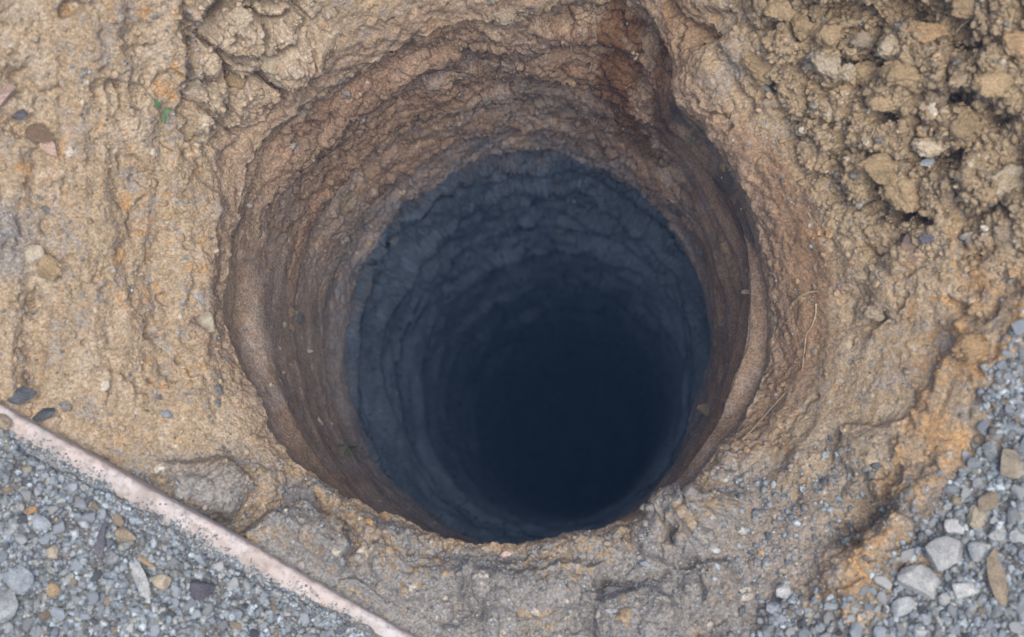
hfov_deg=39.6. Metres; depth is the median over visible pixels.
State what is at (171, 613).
gravel stone
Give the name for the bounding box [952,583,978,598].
stone
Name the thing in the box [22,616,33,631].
gravel stone
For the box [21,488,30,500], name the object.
gravel stone
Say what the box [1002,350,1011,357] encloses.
gravel stone
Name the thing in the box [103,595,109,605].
gravel stone
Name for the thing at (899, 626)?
gravel stone
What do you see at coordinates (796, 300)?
root
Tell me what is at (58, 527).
gravel stone
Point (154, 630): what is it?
gravel stone
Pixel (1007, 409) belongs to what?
gravel stone
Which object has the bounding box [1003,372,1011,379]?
gravel stone
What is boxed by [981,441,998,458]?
stone
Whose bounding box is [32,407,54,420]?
stone
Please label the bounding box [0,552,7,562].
gravel stone
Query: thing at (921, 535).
gravel stone
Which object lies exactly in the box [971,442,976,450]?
gravel stone
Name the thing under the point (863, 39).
clod
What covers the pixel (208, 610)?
gravel stone
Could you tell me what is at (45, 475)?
gravel stone
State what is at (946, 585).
gravel stone
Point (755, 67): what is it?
clod
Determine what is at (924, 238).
stone
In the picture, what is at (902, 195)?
clod
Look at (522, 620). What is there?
grit
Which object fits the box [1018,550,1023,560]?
gravel stone
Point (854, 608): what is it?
gravel stone
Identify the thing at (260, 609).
gravel stone
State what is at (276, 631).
gravel stone
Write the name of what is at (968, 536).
gravel stone
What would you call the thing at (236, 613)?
gravel stone
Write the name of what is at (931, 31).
clod
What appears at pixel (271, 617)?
gravel stone
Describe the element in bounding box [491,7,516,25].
clod
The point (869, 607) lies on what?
gravel stone
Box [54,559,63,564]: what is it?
gravel stone
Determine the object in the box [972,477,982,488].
gravel stone
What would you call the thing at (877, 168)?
clod
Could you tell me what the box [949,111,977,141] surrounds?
clod
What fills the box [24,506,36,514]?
pebble
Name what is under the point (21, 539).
gravel stone
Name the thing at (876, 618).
gravel stone
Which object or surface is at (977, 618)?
gravel stone
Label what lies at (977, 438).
gravel stone
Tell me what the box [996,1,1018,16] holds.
root
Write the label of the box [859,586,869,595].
gravel stone
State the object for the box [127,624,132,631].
gravel stone
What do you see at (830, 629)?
gravel stone
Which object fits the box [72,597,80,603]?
gravel stone
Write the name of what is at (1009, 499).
gravel stone
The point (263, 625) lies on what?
gravel stone
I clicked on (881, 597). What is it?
gravel stone
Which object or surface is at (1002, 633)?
gravel stone
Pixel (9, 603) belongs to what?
stone
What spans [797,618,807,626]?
gravel stone
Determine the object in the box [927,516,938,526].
gravel stone
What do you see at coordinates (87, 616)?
gravel stone
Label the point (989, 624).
gravel stone
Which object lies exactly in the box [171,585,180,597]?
gravel stone
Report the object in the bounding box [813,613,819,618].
gravel stone
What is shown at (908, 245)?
clod
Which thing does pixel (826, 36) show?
clod
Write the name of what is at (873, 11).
clod
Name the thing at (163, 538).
gravel stone
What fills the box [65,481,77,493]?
pebble
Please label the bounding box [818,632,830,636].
gravel stone
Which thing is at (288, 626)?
gravel stone
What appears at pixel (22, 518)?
gravel stone
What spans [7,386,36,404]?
stone
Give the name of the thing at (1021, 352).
gravel stone
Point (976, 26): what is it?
rubble
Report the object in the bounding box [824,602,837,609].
gravel stone
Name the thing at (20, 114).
stone
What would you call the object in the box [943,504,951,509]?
gravel stone
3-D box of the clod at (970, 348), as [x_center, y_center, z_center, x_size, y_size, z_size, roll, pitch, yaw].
[0.643,0.037,1.970,0.072,0.021,0.042,-23,74,-6]
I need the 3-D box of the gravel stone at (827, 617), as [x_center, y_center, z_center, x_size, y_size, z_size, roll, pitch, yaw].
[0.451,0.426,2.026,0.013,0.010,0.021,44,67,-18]
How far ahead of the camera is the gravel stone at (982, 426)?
1.96 m
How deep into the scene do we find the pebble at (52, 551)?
2.01 m
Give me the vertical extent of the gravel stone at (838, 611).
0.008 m
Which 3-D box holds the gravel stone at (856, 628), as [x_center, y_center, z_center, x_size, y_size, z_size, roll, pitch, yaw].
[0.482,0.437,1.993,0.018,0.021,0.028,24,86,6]
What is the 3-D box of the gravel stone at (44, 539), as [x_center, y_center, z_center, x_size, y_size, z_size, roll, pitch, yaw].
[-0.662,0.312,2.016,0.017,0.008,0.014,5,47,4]
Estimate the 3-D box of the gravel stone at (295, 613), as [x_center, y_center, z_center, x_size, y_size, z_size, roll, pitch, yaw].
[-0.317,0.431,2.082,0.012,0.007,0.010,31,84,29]
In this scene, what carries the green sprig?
on the ground
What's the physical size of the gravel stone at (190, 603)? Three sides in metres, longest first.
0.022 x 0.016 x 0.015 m
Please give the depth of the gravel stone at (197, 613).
2.04 m
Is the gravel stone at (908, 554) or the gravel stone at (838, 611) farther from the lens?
the gravel stone at (838, 611)
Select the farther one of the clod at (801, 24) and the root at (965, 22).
the clod at (801, 24)
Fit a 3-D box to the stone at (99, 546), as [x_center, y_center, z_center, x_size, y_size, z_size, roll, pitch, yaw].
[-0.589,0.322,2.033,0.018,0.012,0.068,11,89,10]
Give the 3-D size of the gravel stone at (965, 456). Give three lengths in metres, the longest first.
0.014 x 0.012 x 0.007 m
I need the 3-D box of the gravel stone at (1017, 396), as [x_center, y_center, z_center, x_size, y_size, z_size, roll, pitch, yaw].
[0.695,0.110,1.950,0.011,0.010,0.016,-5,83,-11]
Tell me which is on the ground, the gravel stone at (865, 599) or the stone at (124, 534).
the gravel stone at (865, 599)
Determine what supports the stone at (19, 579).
on the gravel at (114, 585)
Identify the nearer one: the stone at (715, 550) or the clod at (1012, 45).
the clod at (1012, 45)
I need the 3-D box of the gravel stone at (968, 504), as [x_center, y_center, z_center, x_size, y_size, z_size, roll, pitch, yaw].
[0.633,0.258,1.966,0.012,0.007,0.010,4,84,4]
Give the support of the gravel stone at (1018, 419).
on the gravel at (114, 585)
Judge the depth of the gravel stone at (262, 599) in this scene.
2.07 m
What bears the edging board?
on the ground
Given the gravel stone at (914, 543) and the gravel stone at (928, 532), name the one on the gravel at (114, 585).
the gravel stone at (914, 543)
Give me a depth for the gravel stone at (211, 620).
2.05 m
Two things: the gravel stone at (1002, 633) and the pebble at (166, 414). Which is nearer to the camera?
the gravel stone at (1002, 633)
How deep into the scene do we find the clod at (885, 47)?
2.02 m
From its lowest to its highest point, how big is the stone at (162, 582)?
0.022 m
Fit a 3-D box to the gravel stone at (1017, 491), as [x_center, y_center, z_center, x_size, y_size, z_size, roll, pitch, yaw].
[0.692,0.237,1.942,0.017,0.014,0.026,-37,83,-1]
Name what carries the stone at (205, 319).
on the ground
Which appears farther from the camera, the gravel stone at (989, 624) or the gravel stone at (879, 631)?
the gravel stone at (879, 631)
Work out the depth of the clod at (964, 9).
1.98 m
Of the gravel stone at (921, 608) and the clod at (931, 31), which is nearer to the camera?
the gravel stone at (921, 608)
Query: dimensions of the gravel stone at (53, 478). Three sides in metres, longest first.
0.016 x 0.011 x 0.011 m
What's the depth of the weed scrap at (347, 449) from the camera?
2.89 m
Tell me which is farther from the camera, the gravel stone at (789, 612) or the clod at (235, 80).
the clod at (235, 80)
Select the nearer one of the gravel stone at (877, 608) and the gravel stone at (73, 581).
the gravel stone at (877, 608)
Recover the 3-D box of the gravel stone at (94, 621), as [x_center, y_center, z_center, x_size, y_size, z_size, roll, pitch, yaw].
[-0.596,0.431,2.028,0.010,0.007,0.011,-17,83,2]
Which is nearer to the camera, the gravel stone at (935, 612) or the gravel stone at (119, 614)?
the gravel stone at (935, 612)
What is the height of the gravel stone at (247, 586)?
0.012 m
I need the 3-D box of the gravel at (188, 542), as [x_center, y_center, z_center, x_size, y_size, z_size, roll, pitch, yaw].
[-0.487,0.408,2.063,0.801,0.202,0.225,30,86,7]
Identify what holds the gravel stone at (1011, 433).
on the gravel at (114, 585)
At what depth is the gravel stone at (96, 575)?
2.02 m
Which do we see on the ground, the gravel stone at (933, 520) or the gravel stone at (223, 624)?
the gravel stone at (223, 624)
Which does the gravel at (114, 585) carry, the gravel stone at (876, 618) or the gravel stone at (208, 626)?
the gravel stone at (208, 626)
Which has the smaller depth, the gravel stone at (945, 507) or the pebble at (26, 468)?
the gravel stone at (945, 507)
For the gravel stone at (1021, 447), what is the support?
on the gravel at (114, 585)
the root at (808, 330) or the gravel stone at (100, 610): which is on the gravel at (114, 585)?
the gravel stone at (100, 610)
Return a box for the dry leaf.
[25,123,57,157]
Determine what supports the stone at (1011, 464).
on the ground
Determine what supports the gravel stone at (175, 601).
on the gravel at (114, 585)
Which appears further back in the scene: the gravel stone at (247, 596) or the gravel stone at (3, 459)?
the gravel stone at (247, 596)
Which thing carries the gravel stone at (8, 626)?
on the ground
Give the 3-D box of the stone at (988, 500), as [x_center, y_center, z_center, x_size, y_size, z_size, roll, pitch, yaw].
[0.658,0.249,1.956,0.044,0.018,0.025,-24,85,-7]
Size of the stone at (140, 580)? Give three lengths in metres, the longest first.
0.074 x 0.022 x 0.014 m
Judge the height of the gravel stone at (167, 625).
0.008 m
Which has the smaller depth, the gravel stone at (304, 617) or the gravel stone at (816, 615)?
the gravel stone at (816, 615)
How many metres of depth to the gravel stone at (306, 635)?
2.08 m
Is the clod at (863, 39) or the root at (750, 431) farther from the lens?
the root at (750, 431)
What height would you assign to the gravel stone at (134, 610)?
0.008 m
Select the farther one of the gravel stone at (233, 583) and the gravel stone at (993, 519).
the gravel stone at (233, 583)
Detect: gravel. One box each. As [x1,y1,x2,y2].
[0,289,1023,636]
[0,425,370,636]
[229,622,241,628]
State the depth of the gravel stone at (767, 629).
2.04 m
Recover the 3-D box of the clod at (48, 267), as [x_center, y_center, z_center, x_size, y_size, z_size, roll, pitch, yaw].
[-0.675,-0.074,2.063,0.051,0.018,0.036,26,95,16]
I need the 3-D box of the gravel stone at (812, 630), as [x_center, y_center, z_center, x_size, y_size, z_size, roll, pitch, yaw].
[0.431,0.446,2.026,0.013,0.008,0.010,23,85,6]
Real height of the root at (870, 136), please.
0.050 m
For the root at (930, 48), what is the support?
on the ground
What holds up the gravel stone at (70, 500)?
on the gravel at (114, 585)
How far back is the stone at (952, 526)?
1.97 m
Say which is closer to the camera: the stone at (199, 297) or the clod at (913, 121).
the clod at (913, 121)
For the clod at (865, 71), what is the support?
on the ground
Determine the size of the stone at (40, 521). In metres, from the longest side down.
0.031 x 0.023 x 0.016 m
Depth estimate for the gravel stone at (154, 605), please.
2.04 m
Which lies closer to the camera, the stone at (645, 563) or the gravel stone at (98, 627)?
the gravel stone at (98, 627)
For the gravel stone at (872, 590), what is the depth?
1.99 m
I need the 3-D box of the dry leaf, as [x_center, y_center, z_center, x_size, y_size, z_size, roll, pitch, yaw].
[-0.677,-0.260,2.058,0.060,0.017,0.028,37,87,7]
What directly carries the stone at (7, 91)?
on the ground
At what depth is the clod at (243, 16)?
2.15 m
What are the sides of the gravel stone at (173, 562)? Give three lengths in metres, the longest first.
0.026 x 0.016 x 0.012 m
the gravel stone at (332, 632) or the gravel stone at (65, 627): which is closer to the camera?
the gravel stone at (65, 627)
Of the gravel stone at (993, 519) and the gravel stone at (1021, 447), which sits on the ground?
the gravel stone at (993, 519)
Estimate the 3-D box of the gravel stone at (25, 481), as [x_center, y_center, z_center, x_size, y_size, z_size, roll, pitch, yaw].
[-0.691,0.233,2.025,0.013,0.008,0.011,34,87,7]
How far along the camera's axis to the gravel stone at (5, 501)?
2.01 m
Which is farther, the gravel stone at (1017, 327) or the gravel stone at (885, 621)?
the gravel stone at (885, 621)
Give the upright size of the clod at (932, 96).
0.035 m
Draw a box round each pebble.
[21,464,31,472]
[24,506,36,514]
[45,582,60,596]
[46,545,59,557]
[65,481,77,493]
[103,551,120,565]
[161,410,172,417]
[937,593,949,605]
[1008,530,1023,543]
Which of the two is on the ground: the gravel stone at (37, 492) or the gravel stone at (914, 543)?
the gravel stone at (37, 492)
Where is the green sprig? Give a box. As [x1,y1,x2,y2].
[138,80,171,123]
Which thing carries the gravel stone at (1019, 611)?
on the gravel at (114, 585)
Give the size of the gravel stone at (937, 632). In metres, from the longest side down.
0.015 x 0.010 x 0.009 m
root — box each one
[742,392,785,439]
[789,291,818,308]
[802,303,816,369]
[859,127,874,150]
[926,42,955,54]
[953,13,981,41]
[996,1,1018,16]
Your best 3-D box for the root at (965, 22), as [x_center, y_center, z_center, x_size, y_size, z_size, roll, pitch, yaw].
[0.639,-0.413,2.005,0.030,0.080,0.011,-29,82,0]
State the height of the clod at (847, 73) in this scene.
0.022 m
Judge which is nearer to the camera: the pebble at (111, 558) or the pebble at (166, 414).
the pebble at (111, 558)
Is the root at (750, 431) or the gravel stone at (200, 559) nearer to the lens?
the gravel stone at (200, 559)
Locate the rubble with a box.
[0,0,1023,636]
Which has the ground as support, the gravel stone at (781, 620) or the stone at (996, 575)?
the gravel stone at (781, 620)
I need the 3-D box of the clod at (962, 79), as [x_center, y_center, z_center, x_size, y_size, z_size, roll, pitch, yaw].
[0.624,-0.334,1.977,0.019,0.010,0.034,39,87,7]
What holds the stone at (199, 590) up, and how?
on the gravel at (114, 585)
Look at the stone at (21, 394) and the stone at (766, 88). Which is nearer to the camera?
the stone at (21, 394)
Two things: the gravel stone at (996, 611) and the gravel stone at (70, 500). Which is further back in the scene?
the gravel stone at (70, 500)
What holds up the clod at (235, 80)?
on the ground
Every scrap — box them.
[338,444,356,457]
[499,551,511,556]
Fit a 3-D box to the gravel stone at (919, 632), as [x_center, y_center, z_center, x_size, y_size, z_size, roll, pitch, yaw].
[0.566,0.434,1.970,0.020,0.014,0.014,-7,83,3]
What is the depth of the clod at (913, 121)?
2.03 m
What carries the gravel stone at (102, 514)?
on the gravel at (114, 585)
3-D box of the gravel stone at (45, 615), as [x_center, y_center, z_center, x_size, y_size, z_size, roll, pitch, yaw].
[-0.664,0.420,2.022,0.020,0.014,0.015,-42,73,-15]
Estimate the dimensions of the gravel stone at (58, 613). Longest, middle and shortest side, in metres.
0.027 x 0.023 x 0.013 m
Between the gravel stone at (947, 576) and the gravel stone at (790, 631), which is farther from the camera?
the gravel stone at (790, 631)
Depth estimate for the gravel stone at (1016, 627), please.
1.93 m
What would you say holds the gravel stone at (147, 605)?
on the gravel at (114, 585)
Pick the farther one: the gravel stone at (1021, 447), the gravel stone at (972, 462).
the gravel stone at (972, 462)
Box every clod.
[37,254,61,281]
[195,17,213,36]
[223,70,245,88]
[226,5,252,35]
[229,55,257,66]
[258,54,280,73]
[320,4,336,18]
[339,190,357,213]
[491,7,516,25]
[667,164,686,183]
[741,52,772,85]
[762,0,793,21]
[790,11,813,40]
[810,51,840,78]
[813,23,842,48]
[838,63,856,81]
[848,31,873,47]
[854,60,876,87]
[856,152,897,186]
[861,5,878,15]
[863,305,884,320]
[868,96,897,111]
[876,34,900,60]
[879,59,920,91]
[883,172,922,212]
[897,116,919,128]
[898,234,917,269]
[906,21,947,43]
[911,134,946,157]
[919,91,950,106]
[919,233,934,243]
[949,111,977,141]
[951,0,974,18]
[951,330,988,363]
[953,72,972,87]
[971,68,1013,97]
[991,163,1023,200]
[1002,30,1023,62]
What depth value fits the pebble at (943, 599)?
1.96 m
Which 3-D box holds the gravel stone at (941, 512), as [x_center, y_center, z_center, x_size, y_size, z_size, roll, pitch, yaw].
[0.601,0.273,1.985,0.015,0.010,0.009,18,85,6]
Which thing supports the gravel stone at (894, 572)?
on the ground
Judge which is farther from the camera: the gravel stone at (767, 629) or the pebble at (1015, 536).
the gravel stone at (767, 629)
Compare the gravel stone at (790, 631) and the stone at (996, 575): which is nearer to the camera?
the stone at (996, 575)
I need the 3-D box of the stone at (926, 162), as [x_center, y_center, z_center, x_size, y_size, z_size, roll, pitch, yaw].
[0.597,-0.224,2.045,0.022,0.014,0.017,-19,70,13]
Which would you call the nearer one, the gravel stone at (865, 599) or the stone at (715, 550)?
the gravel stone at (865, 599)
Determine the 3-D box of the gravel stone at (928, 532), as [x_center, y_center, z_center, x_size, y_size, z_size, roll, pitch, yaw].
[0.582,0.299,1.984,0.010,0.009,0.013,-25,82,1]
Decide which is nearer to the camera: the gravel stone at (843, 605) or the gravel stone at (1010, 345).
the gravel stone at (1010, 345)
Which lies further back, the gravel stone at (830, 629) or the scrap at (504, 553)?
the scrap at (504, 553)
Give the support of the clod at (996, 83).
on the ground
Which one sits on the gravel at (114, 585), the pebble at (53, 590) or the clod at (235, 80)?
the pebble at (53, 590)
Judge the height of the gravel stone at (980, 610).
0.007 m
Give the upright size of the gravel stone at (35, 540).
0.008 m
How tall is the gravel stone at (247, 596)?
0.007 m
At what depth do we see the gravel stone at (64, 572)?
2.02 m
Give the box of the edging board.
[0,402,415,636]
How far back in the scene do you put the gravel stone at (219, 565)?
2.07 m
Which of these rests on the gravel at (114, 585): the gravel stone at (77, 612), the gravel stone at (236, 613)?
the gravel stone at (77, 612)
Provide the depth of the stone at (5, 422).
2.03 m
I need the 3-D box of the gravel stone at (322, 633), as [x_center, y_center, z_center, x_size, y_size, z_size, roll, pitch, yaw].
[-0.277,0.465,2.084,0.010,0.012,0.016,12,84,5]
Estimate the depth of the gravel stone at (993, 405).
1.96 m
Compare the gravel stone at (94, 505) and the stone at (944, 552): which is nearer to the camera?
the stone at (944, 552)
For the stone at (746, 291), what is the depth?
2.49 m
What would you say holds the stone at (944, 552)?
on the gravel at (114, 585)
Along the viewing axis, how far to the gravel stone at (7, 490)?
2.01 m
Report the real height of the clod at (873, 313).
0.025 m
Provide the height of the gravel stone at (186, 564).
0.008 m
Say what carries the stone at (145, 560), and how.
on the gravel at (114, 585)
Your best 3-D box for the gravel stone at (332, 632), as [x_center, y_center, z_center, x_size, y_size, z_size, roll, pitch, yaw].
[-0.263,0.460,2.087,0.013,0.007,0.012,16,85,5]
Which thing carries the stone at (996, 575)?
on the gravel at (114, 585)
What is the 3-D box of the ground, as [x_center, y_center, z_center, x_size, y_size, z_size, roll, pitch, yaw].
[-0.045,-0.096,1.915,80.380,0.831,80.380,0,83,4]
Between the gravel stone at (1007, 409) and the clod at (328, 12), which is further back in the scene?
the clod at (328, 12)
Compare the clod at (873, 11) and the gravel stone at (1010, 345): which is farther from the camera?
the clod at (873, 11)
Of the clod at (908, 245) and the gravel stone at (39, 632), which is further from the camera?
the clod at (908, 245)
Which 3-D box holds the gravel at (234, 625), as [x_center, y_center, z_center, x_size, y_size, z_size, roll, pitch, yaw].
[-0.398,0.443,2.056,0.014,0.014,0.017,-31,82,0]
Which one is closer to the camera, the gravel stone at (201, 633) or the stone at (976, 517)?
the stone at (976, 517)
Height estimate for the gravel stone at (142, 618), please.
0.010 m
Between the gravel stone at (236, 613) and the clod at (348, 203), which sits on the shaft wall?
the clod at (348, 203)
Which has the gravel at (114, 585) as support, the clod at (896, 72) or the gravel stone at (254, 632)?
the gravel stone at (254, 632)
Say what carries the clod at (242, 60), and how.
on the ground
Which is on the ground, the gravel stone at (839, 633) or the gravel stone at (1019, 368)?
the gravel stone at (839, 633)
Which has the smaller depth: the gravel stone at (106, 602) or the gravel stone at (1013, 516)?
the gravel stone at (1013, 516)
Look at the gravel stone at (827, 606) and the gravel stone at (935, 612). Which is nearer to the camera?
the gravel stone at (935, 612)
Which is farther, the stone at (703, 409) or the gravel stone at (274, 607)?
the stone at (703, 409)
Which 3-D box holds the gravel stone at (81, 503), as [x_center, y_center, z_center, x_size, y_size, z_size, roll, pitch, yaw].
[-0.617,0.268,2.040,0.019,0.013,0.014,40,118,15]
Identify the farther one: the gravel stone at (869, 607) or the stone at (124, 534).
the stone at (124, 534)
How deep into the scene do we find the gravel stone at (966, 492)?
1.97 m
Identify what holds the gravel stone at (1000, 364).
on the ground
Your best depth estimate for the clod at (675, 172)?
2.73 m
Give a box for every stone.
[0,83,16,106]
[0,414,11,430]
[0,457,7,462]
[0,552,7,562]
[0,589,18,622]
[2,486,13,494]
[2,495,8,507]
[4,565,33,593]
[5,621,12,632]
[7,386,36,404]
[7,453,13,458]
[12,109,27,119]
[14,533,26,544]
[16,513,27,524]
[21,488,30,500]
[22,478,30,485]
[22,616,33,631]
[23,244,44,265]
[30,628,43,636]
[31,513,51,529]
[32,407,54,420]
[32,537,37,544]
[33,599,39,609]
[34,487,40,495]
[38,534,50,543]
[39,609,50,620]
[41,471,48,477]
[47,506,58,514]
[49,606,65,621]
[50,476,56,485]
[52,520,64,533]
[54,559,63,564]
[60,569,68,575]
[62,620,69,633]
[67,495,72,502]
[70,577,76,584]
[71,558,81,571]
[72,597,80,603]
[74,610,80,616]
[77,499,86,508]
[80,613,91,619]
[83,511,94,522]
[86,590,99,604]
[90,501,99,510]
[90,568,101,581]
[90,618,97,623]
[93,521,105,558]
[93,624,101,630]
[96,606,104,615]
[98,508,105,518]
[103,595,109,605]
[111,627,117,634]
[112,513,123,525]
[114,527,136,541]
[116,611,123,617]
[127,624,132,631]
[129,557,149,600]
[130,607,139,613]
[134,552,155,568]
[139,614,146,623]
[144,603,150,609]
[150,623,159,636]
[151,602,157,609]
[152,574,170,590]
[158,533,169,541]
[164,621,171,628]
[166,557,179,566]
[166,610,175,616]
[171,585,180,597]
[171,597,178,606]
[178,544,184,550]
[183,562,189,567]
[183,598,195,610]
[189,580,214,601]
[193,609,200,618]
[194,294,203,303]
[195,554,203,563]
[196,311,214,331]
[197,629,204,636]
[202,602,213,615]
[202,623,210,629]
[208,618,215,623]
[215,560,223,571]
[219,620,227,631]
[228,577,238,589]
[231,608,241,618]
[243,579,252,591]
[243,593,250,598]
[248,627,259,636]
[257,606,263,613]
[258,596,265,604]
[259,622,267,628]
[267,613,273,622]
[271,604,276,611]
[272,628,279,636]
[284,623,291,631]
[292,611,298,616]
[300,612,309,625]
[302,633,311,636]
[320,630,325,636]
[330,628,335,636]
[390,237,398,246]
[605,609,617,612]
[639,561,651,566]
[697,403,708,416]
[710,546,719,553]
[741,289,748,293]
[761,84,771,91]
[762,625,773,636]
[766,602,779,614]
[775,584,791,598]
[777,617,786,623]
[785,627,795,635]
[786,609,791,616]
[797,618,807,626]
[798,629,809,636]
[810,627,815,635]
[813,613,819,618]
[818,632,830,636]
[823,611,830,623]
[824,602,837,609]
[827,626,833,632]
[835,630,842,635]
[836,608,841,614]
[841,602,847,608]
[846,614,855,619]
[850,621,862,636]
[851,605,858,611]
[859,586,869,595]
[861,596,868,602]
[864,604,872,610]
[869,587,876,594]
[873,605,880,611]
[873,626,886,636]
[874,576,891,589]
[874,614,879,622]
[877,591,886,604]
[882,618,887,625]
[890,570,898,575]
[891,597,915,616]
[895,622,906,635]
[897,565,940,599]
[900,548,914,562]
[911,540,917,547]
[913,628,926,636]
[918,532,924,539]
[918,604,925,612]
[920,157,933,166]
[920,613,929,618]
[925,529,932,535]
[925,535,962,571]
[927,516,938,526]
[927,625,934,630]
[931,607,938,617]
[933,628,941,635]
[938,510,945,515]
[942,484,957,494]
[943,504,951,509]
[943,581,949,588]
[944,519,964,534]
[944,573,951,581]
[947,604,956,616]
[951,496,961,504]
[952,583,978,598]
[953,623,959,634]
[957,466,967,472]
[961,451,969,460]
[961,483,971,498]
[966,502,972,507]
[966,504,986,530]
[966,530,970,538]
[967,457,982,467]
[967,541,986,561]
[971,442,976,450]
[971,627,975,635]
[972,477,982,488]
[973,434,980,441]
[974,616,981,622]
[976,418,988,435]
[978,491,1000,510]
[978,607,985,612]
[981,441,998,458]
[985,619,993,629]
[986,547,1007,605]
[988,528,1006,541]
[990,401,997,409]
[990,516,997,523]
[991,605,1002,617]
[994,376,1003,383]
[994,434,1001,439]
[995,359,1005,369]
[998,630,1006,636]
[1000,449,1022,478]
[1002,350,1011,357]
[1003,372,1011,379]
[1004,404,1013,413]
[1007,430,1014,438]
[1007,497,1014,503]
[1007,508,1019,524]
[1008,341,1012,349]
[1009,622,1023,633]
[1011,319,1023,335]
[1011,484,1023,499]
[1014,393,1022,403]
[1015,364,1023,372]
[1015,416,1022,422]
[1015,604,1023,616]
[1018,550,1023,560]
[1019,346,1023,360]
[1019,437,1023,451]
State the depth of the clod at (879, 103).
2.02 m
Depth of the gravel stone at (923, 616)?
1.97 m
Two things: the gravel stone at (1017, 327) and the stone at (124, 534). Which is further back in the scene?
the stone at (124, 534)
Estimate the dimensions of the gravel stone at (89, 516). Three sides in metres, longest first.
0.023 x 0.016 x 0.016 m
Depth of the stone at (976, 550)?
1.95 m
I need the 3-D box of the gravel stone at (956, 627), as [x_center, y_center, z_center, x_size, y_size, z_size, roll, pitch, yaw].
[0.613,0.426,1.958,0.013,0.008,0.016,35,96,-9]
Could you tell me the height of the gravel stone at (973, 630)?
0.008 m
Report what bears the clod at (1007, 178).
on the ground
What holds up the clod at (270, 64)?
on the ground
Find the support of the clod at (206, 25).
on the ground
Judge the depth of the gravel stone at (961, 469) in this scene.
1.97 m
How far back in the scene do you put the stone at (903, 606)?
1.97 m
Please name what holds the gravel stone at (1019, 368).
on the gravel at (114, 585)
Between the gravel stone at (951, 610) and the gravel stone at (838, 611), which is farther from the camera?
the gravel stone at (838, 611)
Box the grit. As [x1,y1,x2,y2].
[0,0,1023,636]
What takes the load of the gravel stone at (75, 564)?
on the ground
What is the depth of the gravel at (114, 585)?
2.02 m
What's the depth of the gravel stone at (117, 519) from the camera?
2.04 m
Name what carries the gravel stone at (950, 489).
on the ground
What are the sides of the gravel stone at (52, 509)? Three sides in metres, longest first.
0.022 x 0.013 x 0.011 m
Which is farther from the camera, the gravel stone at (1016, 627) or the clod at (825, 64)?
the clod at (825, 64)
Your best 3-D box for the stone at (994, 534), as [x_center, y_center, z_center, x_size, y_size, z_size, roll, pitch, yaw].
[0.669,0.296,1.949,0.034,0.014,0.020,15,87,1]
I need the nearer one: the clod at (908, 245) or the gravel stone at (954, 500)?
the gravel stone at (954, 500)
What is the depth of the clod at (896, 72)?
2.00 m
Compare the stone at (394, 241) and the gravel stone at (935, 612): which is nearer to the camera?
the gravel stone at (935, 612)
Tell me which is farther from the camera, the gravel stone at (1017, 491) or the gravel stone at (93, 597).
the gravel stone at (93, 597)
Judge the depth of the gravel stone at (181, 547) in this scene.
2.06 m
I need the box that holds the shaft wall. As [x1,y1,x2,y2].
[222,0,775,545]
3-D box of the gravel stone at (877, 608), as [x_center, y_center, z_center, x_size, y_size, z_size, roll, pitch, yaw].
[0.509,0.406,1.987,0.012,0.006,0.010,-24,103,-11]
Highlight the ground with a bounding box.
[0,0,1023,636]
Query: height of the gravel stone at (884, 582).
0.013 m
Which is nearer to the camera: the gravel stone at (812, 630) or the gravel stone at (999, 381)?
the gravel stone at (999, 381)
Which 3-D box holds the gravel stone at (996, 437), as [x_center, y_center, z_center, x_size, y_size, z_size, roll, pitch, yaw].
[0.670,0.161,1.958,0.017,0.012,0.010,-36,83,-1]
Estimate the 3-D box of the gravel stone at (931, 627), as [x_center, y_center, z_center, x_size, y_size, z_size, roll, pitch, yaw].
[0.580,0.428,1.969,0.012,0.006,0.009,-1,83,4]
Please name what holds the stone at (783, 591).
on the gravel at (114, 585)
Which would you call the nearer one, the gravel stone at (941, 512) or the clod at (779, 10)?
the gravel stone at (941, 512)
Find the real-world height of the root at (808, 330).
0.030 m
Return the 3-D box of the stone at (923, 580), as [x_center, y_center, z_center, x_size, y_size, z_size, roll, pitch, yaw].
[0.568,0.364,1.977,0.063,0.027,0.044,35,83,10]
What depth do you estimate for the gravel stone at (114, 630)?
2.03 m
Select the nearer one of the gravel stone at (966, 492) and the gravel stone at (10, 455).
the gravel stone at (966, 492)
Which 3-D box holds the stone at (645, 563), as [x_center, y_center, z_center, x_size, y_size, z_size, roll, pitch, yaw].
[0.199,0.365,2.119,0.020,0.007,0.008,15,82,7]
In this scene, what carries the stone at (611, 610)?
on the ground
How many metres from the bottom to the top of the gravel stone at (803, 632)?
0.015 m
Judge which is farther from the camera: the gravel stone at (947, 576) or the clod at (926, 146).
the clod at (926, 146)
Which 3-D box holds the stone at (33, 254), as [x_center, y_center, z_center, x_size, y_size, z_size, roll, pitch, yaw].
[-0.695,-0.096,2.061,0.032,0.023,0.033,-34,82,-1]
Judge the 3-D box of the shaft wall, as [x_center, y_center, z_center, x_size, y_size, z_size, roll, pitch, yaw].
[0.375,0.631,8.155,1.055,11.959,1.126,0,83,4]
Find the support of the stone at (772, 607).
on the gravel at (114, 585)
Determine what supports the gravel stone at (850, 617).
on the ground

